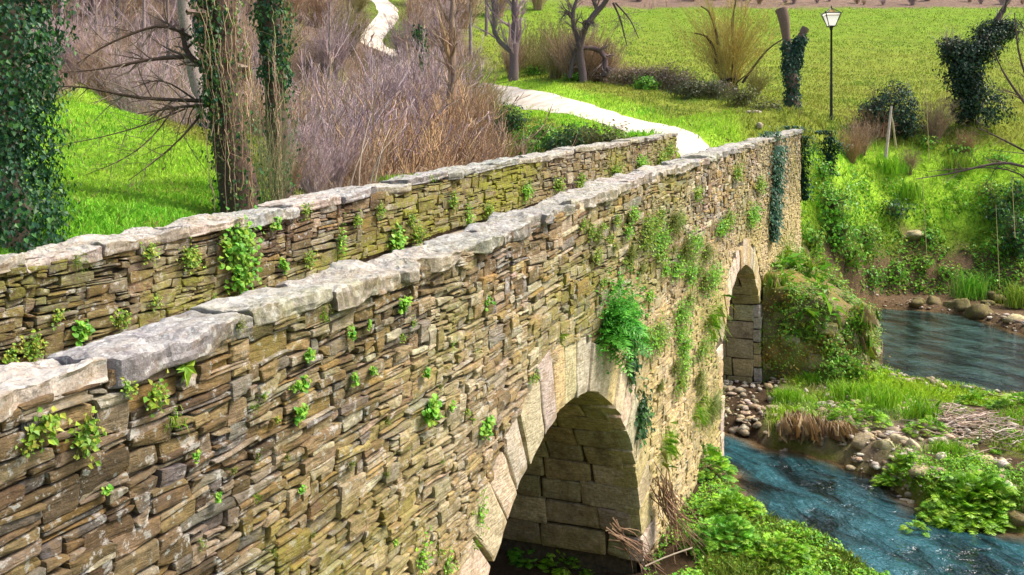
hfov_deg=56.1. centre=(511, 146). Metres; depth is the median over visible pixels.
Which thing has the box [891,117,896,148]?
wooden post
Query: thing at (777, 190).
hanging ivy
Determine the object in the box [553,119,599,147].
leafy bush
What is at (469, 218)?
wall cress
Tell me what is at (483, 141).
bare shrub
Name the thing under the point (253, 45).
bare tree
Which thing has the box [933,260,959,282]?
leafy plant
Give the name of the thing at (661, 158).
wall weed
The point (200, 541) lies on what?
wall grass
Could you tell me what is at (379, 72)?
bare shrub
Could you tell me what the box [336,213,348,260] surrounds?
wall cress
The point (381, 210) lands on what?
wall weed
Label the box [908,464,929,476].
boulder
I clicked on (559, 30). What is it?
bare shrub
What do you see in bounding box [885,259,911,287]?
leafy plant
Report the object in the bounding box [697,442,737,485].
water hemlock
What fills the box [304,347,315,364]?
wall pennywort
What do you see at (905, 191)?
grass tuft
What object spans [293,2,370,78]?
bare shrub
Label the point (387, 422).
moss cushion
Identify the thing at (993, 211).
leafy plant
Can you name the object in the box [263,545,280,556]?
moss cushion
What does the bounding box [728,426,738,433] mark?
river stone
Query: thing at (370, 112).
bare shrub
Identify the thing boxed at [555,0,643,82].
gnarled tree
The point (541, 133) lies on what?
leafy bush
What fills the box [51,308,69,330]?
wall weed
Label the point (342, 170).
bare shrub
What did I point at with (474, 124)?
bare shrub
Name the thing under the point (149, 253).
wall weed
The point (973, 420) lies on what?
driftwood heap
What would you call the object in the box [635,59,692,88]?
leafy bush
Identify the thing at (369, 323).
wall pennywort
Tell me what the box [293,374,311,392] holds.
wall pennywort
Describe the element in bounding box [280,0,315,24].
bare shrub
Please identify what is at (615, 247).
moss cushion
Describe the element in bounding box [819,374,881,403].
grass tuft
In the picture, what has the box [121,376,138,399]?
wall weed
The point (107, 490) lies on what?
wall pennywort
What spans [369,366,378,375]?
wall pennywort
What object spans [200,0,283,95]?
bare tree
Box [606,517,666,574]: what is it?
root tangle
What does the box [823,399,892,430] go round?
water hemlock
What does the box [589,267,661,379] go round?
wall fern
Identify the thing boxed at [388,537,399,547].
wall pennywort
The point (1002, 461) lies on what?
gravel
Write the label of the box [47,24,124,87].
bare shrub
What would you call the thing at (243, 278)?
wall pennywort
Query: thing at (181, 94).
bare shrub
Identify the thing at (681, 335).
wall cress
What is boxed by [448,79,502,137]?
bare shrub
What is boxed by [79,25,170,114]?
bare shrub
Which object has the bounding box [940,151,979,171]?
grass tuft
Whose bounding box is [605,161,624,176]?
wall weed
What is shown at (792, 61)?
ivy pollard
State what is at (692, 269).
wall cress
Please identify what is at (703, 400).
moss cushion
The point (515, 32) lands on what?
forked tree
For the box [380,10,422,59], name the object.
bare shrub
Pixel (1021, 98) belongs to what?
bare bankside tree
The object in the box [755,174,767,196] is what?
wall weed
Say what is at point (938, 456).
river stone
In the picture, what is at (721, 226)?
wall cress
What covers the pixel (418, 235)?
wall weed
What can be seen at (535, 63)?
bare shrub
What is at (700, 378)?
moss cushion
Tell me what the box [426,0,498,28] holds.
bare shrub
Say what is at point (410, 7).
bare shrub
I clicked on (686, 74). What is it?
bare shrub
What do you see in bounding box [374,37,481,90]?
bare shrub
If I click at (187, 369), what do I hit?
wall rosette
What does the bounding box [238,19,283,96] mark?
bare shrub
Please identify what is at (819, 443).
river stone
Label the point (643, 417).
ivy sprig
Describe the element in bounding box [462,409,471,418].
wall weed
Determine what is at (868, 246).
leafy plant
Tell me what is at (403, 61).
bare shrub
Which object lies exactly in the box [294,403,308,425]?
wall pennywort
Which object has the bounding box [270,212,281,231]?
wall pennywort
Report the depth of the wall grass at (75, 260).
8.49 m
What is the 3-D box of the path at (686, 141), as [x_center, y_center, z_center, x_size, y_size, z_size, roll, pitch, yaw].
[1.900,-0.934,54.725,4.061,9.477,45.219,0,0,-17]
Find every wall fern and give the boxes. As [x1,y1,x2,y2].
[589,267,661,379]
[770,249,810,277]
[775,268,796,282]
[780,309,823,340]
[786,249,832,283]
[801,274,836,292]
[801,291,848,329]
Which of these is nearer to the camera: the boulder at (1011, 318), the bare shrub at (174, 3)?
the boulder at (1011, 318)
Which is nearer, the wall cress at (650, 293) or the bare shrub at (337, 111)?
the wall cress at (650, 293)
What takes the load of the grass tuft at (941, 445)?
on the ground at (831, 450)
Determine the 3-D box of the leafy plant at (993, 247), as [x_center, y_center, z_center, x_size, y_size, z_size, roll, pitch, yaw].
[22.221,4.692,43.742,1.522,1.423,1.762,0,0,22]
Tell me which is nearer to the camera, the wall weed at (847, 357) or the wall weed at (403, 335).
the wall weed at (403, 335)
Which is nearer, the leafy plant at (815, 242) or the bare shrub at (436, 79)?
the leafy plant at (815, 242)
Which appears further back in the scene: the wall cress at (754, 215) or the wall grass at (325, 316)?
the wall cress at (754, 215)
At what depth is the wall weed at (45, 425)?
4.43 m
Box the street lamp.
[820,5,842,120]
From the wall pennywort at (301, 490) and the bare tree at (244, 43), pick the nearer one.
the wall pennywort at (301, 490)
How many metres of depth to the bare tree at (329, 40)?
75.91 m
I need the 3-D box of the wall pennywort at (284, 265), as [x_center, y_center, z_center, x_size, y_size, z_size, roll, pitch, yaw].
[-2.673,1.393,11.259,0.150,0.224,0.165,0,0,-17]
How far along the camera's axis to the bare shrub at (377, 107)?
48.75 m
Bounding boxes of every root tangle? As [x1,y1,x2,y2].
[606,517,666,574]
[650,462,711,563]
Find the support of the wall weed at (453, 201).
attached to the stone bridge
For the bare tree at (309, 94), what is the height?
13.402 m
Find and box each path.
[361,0,442,71]
[480,83,708,155]
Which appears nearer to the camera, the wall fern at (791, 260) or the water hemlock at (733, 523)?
the water hemlock at (733, 523)
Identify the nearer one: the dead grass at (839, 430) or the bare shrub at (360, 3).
the dead grass at (839, 430)
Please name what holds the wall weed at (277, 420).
attached to the stone bridge
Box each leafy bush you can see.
[493,102,531,136]
[506,124,546,156]
[519,64,547,75]
[523,119,557,142]
[532,126,572,152]
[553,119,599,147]
[561,71,587,81]
[575,119,629,144]
[587,68,604,82]
[603,66,653,85]
[619,64,667,86]
[631,74,663,90]
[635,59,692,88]
[649,68,702,91]
[660,75,703,99]
[688,74,739,100]
[702,79,736,97]
[717,80,767,107]
[750,96,783,110]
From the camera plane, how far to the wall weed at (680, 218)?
16.74 m
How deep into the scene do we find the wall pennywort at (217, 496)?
5.55 m
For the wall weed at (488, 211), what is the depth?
16.69 m
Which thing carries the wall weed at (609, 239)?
attached to the stone bridge
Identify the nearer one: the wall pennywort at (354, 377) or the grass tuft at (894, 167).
the wall pennywort at (354, 377)
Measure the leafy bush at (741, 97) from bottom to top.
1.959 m
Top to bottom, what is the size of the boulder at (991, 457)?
0.355 m
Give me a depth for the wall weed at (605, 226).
12.54 m
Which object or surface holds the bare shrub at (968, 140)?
on the ground at (831, 450)
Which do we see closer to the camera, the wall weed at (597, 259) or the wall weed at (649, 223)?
the wall weed at (597, 259)
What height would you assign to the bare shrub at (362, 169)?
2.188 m
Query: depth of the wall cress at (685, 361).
16.98 m
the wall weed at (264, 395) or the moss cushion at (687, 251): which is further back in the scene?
the moss cushion at (687, 251)
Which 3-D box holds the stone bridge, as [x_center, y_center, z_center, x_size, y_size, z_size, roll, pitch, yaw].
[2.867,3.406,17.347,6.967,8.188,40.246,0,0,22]
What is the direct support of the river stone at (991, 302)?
on the ground at (831, 450)
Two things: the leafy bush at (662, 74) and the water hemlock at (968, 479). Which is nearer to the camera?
the water hemlock at (968, 479)
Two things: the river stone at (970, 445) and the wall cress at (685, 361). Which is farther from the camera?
the river stone at (970, 445)
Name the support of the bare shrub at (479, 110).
on the ground at (831, 450)
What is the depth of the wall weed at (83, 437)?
4.64 m
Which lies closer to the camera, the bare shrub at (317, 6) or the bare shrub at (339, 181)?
the bare shrub at (339, 181)
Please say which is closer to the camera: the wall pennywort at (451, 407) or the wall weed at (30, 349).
the wall weed at (30, 349)
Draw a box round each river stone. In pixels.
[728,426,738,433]
[736,424,748,433]
[752,421,761,427]
[756,122,762,128]
[816,437,825,446]
[889,433,908,442]
[904,438,919,448]
[909,299,923,307]
[926,295,940,304]
[934,452,946,460]
[955,298,970,311]
[955,440,973,447]
[980,300,995,304]
[987,291,994,299]
[991,294,1005,302]
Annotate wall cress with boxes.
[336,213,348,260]
[415,525,434,574]
[443,546,458,574]
[465,198,475,227]
[476,488,489,535]
[520,182,535,203]
[623,219,634,240]
[628,201,642,223]
[635,146,651,167]
[644,289,654,302]
[646,312,673,370]
[652,216,675,262]
[661,257,675,281]
[670,250,691,283]
[672,290,701,335]
[676,347,697,385]
[677,326,688,344]
[677,327,695,366]
[681,255,704,288]
[684,223,705,268]
[698,255,728,300]
[713,215,730,238]
[744,201,766,228]
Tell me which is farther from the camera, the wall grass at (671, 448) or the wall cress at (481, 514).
the wall grass at (671, 448)
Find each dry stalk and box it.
[923,190,926,255]
[925,77,929,159]
[996,214,999,287]
[1011,166,1014,235]
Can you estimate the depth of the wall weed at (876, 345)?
26.83 m
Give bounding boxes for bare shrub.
[25,3,79,64]
[31,0,82,21]
[41,0,119,83]
[45,12,106,69]
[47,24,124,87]
[65,21,139,104]
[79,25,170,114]
[83,0,110,14]
[89,34,140,108]
[95,41,183,111]
[107,56,189,119]
[127,0,154,12]
[130,66,194,122]
[141,66,255,124]
[143,61,190,97]
[155,0,196,29]
[163,55,408,177]
[169,88,254,121]
[183,43,458,174]
[191,59,463,178]
[207,74,293,133]
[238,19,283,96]
[238,65,316,139]
[239,78,511,176]
[240,0,315,63]
[244,55,351,139]
[251,116,498,186]
[257,80,446,143]
[259,98,334,186]
[259,132,317,194]
[263,56,496,170]
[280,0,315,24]
[290,132,348,193]
[291,172,355,194]
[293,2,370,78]
[294,48,447,123]
[295,89,401,146]
[295,113,371,188]
[300,0,349,29]
[304,55,406,118]
[307,46,443,136]
[309,85,552,171]
[309,89,420,141]
[311,127,398,186]
[311,166,384,192]
[319,0,375,55]
[323,163,423,188]
[326,79,416,131]
[332,32,486,141]
[333,110,507,181]
[333,117,577,175]
[335,81,507,166]
[342,42,443,110]
[344,0,370,13]
[347,155,430,185]
[363,25,497,140]
[364,120,492,179]
[365,116,510,181]
[371,43,438,93]
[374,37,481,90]
[376,78,506,161]
[377,116,521,169]
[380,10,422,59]
[382,158,432,174]
[383,0,443,31]
[393,41,434,73]
[403,53,497,123]
[413,0,472,54]
[420,80,504,149]
[421,115,524,165]
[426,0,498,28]
[428,48,504,107]
[430,37,482,86]
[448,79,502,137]
[456,45,496,85]
[459,56,514,107]
[468,125,531,160]
[474,79,517,122]
[480,0,509,17]
[491,32,533,76]
[497,14,546,69]
[521,37,549,74]
[523,17,561,73]
[526,16,579,78]
[529,0,547,9]
[536,35,564,69]
[538,19,601,80]
[541,10,586,55]
[558,16,617,82]
[584,31,629,82]
[594,35,628,67]
[598,64,622,82]
[611,56,634,84]
[626,60,649,86]
[660,62,679,77]
[673,68,695,84]
[738,63,774,94]
[833,124,870,163]
[839,116,882,155]
[893,144,924,174]
[914,90,966,142]
[953,126,982,155]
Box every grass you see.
[72,251,87,277]
[165,405,189,434]
[196,538,207,550]
[247,402,259,418]
[253,494,261,504]
[319,304,335,328]
[437,547,446,562]
[473,534,482,550]
[559,333,568,345]
[658,418,690,472]
[688,380,715,441]
[702,287,735,348]
[761,270,784,290]
[767,408,828,443]
[779,231,804,259]
[818,419,861,442]
[845,331,877,360]
[851,303,880,335]
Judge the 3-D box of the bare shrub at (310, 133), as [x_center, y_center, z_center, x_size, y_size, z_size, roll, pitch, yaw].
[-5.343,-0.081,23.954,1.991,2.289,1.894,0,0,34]
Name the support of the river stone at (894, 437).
on the ground at (831, 450)
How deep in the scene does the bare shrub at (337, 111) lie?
32.19 m
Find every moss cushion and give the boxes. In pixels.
[222,466,237,475]
[236,314,247,334]
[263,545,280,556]
[285,449,291,460]
[348,458,356,470]
[380,414,391,427]
[593,225,606,245]
[612,242,620,252]
[626,244,638,266]
[627,210,637,225]
[627,239,638,260]
[636,258,652,279]
[655,377,669,393]
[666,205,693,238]
[671,240,680,255]
[671,351,686,378]
[676,226,707,275]
[686,289,698,312]
[694,364,711,393]
[697,263,706,279]
[697,378,707,395]
[699,267,713,293]
[699,394,708,406]
[700,237,717,265]
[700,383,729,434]
[706,314,713,329]
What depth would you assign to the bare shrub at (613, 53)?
68.98 m
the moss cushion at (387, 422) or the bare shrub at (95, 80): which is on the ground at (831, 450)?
the bare shrub at (95, 80)
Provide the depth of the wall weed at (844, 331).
26.08 m
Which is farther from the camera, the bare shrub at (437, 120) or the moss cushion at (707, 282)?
the bare shrub at (437, 120)
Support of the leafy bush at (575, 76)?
on the ground at (831, 450)
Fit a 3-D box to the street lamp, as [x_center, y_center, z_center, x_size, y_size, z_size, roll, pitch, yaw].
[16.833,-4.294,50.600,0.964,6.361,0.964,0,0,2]
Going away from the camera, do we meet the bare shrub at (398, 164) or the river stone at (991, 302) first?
the bare shrub at (398, 164)
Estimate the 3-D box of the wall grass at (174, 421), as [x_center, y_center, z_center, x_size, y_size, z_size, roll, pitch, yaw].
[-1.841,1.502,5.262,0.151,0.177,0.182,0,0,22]
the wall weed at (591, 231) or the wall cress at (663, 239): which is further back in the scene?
the wall cress at (663, 239)
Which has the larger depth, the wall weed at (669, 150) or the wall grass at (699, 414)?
the wall weed at (669, 150)
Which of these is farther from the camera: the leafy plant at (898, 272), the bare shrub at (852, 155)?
the bare shrub at (852, 155)
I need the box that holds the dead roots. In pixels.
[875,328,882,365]
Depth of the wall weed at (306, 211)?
11.68 m
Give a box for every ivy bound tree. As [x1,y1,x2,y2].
[41,0,272,212]
[245,0,303,200]
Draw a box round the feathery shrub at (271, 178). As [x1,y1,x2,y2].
[243,89,300,203]
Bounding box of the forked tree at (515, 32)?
[471,0,529,81]
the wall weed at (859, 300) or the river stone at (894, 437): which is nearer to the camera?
the river stone at (894, 437)
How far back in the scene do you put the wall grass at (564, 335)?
11.13 m
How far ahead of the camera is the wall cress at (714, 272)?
19.25 m
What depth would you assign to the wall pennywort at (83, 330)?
8.49 m
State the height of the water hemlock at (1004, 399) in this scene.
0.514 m
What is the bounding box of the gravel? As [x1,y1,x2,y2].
[720,286,1023,503]
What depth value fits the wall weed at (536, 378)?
10.23 m
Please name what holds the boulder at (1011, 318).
on the ground at (831, 450)
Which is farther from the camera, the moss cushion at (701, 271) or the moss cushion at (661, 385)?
the moss cushion at (701, 271)
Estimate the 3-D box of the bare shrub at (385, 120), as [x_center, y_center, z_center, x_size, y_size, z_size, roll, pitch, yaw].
[-6.101,2.267,36.844,10.228,11.575,9.469,0,0,21]
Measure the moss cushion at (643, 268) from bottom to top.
0.317 m
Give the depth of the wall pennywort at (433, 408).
7.99 m
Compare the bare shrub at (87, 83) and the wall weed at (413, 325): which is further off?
the bare shrub at (87, 83)
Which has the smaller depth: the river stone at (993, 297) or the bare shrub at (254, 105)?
the bare shrub at (254, 105)
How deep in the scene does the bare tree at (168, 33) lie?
65.88 m
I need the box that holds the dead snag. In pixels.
[177,0,209,126]
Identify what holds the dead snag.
on the ground at (831, 450)
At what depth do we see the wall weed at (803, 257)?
31.31 m
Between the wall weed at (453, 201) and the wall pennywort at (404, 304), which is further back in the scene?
the wall weed at (453, 201)
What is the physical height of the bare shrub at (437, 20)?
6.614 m
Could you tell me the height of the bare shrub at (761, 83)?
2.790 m
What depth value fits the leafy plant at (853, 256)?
40.23 m
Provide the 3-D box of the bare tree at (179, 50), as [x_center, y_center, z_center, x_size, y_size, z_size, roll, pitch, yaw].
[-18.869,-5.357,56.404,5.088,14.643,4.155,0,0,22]
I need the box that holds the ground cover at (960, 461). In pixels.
[643,165,1023,574]
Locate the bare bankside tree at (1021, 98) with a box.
[907,0,1023,187]
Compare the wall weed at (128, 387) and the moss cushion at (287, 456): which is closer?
the wall weed at (128, 387)
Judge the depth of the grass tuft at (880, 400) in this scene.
23.16 m
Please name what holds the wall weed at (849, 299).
attached to the stone bridge
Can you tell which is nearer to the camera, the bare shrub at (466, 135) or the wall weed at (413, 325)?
the wall weed at (413, 325)
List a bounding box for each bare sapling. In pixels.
[350,138,368,185]
[358,115,370,185]
[369,123,408,183]
[374,129,389,181]
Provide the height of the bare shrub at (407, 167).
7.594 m
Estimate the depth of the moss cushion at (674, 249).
16.29 m
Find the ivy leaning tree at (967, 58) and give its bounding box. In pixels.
[931,0,1023,129]
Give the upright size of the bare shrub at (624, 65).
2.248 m
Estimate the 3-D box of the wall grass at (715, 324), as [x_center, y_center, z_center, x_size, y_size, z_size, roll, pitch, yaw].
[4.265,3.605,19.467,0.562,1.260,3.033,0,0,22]
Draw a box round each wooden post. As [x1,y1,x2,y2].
[884,106,891,164]
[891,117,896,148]
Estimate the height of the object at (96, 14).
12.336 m
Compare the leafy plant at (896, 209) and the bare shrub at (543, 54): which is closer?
the leafy plant at (896, 209)
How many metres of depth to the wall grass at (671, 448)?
15.69 m
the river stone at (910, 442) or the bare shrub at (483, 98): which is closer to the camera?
the river stone at (910, 442)
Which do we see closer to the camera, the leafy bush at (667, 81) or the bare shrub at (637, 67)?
the leafy bush at (667, 81)
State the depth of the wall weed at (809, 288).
26.41 m
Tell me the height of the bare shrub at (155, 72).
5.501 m
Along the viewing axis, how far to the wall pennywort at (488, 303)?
9.13 m
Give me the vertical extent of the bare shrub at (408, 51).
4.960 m
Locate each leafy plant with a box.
[801,223,826,256]
[812,153,838,190]
[813,175,866,224]
[820,212,868,255]
[839,242,872,270]
[856,215,895,263]
[861,257,892,290]
[877,193,915,222]
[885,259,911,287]
[908,252,936,272]
[915,133,943,149]
[921,227,944,249]
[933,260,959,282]
[939,137,976,161]
[972,174,1011,206]
[975,190,1023,227]
[981,235,1011,255]
[983,150,1017,168]
[990,205,1023,261]
[999,178,1023,215]
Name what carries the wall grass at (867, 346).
attached to the stone bridge
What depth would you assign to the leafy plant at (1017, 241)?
42.83 m
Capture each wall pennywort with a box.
[72,319,94,345]
[101,484,113,495]
[188,449,200,463]
[211,492,222,502]
[216,205,264,273]
[224,252,266,295]
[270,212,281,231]
[278,257,289,274]
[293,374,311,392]
[293,485,306,494]
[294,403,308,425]
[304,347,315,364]
[345,323,356,340]
[350,371,359,387]
[367,319,371,330]
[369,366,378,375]
[387,221,407,252]
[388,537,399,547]
[398,295,412,313]
[421,367,430,378]
[422,393,444,426]
[448,400,456,412]
[480,415,496,440]
[485,295,495,310]
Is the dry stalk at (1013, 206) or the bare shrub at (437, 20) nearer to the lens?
the dry stalk at (1013, 206)
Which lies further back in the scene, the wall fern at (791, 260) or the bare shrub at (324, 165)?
the wall fern at (791, 260)
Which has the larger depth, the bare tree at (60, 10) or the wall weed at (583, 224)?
the bare tree at (60, 10)
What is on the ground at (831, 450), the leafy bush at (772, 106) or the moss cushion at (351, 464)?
the leafy bush at (772, 106)
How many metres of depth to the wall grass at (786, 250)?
30.50 m
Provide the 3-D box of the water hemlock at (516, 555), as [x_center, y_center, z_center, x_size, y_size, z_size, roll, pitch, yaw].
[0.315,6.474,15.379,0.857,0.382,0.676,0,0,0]
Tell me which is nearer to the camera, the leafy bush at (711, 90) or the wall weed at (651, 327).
the wall weed at (651, 327)
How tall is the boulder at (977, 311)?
1.079 m
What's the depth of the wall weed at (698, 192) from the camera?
18.06 m
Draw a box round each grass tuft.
[372,173,438,181]
[766,383,813,405]
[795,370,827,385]
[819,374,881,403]
[848,382,915,413]
[867,152,912,173]
[886,176,931,198]
[894,395,943,423]
[919,437,978,458]
[926,265,1009,301]
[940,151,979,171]
[994,278,1023,308]
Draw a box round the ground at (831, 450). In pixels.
[25,0,1023,574]
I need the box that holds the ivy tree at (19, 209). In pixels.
[0,0,89,253]
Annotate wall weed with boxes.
[2,343,22,363]
[15,405,66,452]
[17,329,47,361]
[20,430,38,458]
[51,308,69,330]
[65,406,106,468]
[109,308,131,332]
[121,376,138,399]
[140,240,160,264]
[143,369,169,417]
[148,293,162,310]
[176,237,205,274]
[186,245,207,267]
[255,391,268,403]
[272,416,280,423]
[301,202,313,220]
[305,250,317,268]
[353,208,363,227]
[375,200,385,219]
[400,333,405,342]
[406,214,419,227]
[411,315,416,327]
[412,221,430,245]
[446,190,459,211]
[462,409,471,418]
[481,202,493,221]
[529,367,543,384]
[553,175,566,192]
[575,172,589,187]
[578,217,588,233]
[587,223,599,244]
[592,245,604,264]
[598,277,606,291]
[601,219,608,231]
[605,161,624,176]
[605,233,614,247]
[613,210,622,227]
[628,257,636,268]
[637,220,665,260]
[638,211,664,245]
[642,322,655,348]
[650,313,674,356]
[653,215,665,233]
[655,145,671,164]
[655,243,672,267]
[656,207,667,224]
[666,141,678,159]
[674,373,690,400]
[678,206,689,232]
[692,184,705,203]
[694,331,716,369]
[723,206,738,232]
[732,162,743,180]
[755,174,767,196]
[770,300,796,321]
[777,321,800,341]
[781,280,807,302]
[791,248,809,260]
[802,323,827,343]
[803,279,824,297]
[812,352,847,382]
[813,252,838,276]
[817,268,848,286]
[817,333,846,359]
[832,346,856,368]
[834,277,852,294]
[836,320,855,344]
[839,287,861,305]
[841,359,864,377]
[842,359,872,384]
[844,305,865,330]
[853,298,873,308]
[867,331,880,353]
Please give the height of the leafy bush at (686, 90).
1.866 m
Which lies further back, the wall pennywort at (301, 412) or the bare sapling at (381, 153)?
the bare sapling at (381, 153)
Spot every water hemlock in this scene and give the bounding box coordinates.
[506,547,552,569]
[535,550,593,574]
[677,512,762,563]
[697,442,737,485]
[699,485,768,521]
[734,531,823,573]
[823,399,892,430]
[870,453,918,485]
[898,518,930,537]
[902,415,953,437]
[914,465,1020,536]
[954,388,994,405]
[986,391,1023,410]
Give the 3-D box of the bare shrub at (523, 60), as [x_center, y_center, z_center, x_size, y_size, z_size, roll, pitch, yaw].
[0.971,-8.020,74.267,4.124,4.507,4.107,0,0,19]
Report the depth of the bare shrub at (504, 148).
32.44 m
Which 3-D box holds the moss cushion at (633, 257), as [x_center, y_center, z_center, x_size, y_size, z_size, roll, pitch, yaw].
[1.716,1.559,13.805,0.187,0.389,0.703,0,0,17]
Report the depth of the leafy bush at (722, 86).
57.66 m
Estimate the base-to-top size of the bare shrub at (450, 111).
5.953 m
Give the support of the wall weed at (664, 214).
attached to the stone bridge
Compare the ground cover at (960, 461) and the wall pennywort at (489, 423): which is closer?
the wall pennywort at (489, 423)
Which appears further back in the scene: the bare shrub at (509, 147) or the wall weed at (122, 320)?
the bare shrub at (509, 147)
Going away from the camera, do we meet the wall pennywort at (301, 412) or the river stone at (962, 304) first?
the wall pennywort at (301, 412)
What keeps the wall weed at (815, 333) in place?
attached to the stone bridge
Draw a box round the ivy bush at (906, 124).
[840,73,924,140]
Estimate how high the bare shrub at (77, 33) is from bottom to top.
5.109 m
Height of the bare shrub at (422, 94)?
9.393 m
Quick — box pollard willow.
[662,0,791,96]
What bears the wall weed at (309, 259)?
attached to the stone bridge
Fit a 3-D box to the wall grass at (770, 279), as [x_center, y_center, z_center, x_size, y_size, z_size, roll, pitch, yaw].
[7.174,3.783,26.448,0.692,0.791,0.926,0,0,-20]
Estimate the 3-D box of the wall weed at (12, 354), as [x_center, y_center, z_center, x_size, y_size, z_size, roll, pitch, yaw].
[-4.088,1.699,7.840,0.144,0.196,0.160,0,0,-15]
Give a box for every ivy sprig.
[625,346,642,398]
[629,377,655,457]
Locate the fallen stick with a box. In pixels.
[645,547,692,566]
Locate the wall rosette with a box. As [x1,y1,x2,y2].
[176,359,196,386]
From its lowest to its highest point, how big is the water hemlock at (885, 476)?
0.712 m
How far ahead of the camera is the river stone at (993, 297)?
40.72 m
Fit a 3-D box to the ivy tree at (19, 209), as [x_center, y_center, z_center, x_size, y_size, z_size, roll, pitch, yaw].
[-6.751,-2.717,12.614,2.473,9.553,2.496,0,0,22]
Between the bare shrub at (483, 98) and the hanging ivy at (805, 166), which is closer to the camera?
the hanging ivy at (805, 166)
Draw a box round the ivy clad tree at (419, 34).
[383,0,444,99]
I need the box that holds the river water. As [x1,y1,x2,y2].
[724,307,1023,574]
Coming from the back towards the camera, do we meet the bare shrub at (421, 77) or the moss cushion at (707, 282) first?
the bare shrub at (421, 77)
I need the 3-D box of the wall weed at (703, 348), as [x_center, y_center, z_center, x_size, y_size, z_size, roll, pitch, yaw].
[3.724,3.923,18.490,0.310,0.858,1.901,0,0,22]
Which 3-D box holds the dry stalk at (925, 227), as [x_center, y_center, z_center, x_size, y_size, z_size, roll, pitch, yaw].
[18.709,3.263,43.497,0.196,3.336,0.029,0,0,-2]
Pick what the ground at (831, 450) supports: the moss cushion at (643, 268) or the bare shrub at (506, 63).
the bare shrub at (506, 63)
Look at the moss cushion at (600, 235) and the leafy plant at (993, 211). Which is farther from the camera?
the leafy plant at (993, 211)
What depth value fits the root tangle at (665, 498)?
14.95 m
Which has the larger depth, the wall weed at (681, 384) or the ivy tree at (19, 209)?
the wall weed at (681, 384)
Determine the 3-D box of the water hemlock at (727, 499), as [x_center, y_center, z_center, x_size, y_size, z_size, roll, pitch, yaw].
[3.772,6.089,16.396,1.260,0.574,1.000,0,0,-17]
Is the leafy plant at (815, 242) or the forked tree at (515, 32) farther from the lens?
the forked tree at (515, 32)
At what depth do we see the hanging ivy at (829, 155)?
42.14 m
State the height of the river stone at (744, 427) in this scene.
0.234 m
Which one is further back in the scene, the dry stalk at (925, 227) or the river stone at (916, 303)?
the dry stalk at (925, 227)
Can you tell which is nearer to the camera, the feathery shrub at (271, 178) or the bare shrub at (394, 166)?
the feathery shrub at (271, 178)
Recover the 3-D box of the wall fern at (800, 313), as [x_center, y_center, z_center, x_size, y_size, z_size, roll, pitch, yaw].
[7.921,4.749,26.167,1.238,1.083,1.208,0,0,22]
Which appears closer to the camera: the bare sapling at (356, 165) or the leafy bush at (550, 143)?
the bare sapling at (356, 165)
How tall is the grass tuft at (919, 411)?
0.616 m
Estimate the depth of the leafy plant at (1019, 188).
45.14 m
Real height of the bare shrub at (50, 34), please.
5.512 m
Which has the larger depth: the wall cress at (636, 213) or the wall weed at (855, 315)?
the wall weed at (855, 315)
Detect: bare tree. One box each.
[58,0,65,28]
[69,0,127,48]
[97,0,141,57]
[110,0,174,79]
[135,0,201,94]
[143,0,202,103]
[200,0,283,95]
[240,26,258,96]
[293,68,320,126]
[324,0,353,112]
[423,0,468,129]
[462,0,477,54]
[485,2,488,35]
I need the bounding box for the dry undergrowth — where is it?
[24,0,668,160]
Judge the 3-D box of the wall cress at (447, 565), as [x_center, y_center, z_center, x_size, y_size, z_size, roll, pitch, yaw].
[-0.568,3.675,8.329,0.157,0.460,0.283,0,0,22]
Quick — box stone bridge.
[0,129,890,574]
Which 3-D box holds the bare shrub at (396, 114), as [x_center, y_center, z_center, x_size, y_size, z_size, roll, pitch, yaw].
[-7.310,2.067,35.130,8.955,11.575,9.805,0,0,-21]
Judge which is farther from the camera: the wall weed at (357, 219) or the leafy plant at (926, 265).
the leafy plant at (926, 265)
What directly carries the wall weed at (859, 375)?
attached to the stone bridge
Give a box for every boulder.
[851,432,875,449]
[873,439,896,449]
[906,230,922,239]
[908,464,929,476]
[942,299,959,307]
[963,304,992,318]
[972,455,994,468]
[997,505,1023,526]
[1003,314,1023,322]
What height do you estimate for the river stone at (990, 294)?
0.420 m
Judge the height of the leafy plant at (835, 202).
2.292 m
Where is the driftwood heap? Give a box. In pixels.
[892,399,1023,456]
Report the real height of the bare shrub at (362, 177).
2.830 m
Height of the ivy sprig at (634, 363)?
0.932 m
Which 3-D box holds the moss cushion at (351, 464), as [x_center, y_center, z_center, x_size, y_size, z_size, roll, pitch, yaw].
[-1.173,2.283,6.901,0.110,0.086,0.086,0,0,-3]
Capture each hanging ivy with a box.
[757,131,790,244]
[769,125,818,201]
[810,129,852,176]
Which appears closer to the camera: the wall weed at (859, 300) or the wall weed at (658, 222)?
the wall weed at (658, 222)
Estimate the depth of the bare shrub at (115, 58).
61.62 m
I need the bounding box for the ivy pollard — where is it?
[775,7,808,111]
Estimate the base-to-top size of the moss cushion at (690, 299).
0.456 m
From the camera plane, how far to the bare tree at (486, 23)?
97.84 m
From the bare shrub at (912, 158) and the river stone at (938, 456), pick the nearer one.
the river stone at (938, 456)
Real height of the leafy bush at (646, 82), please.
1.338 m

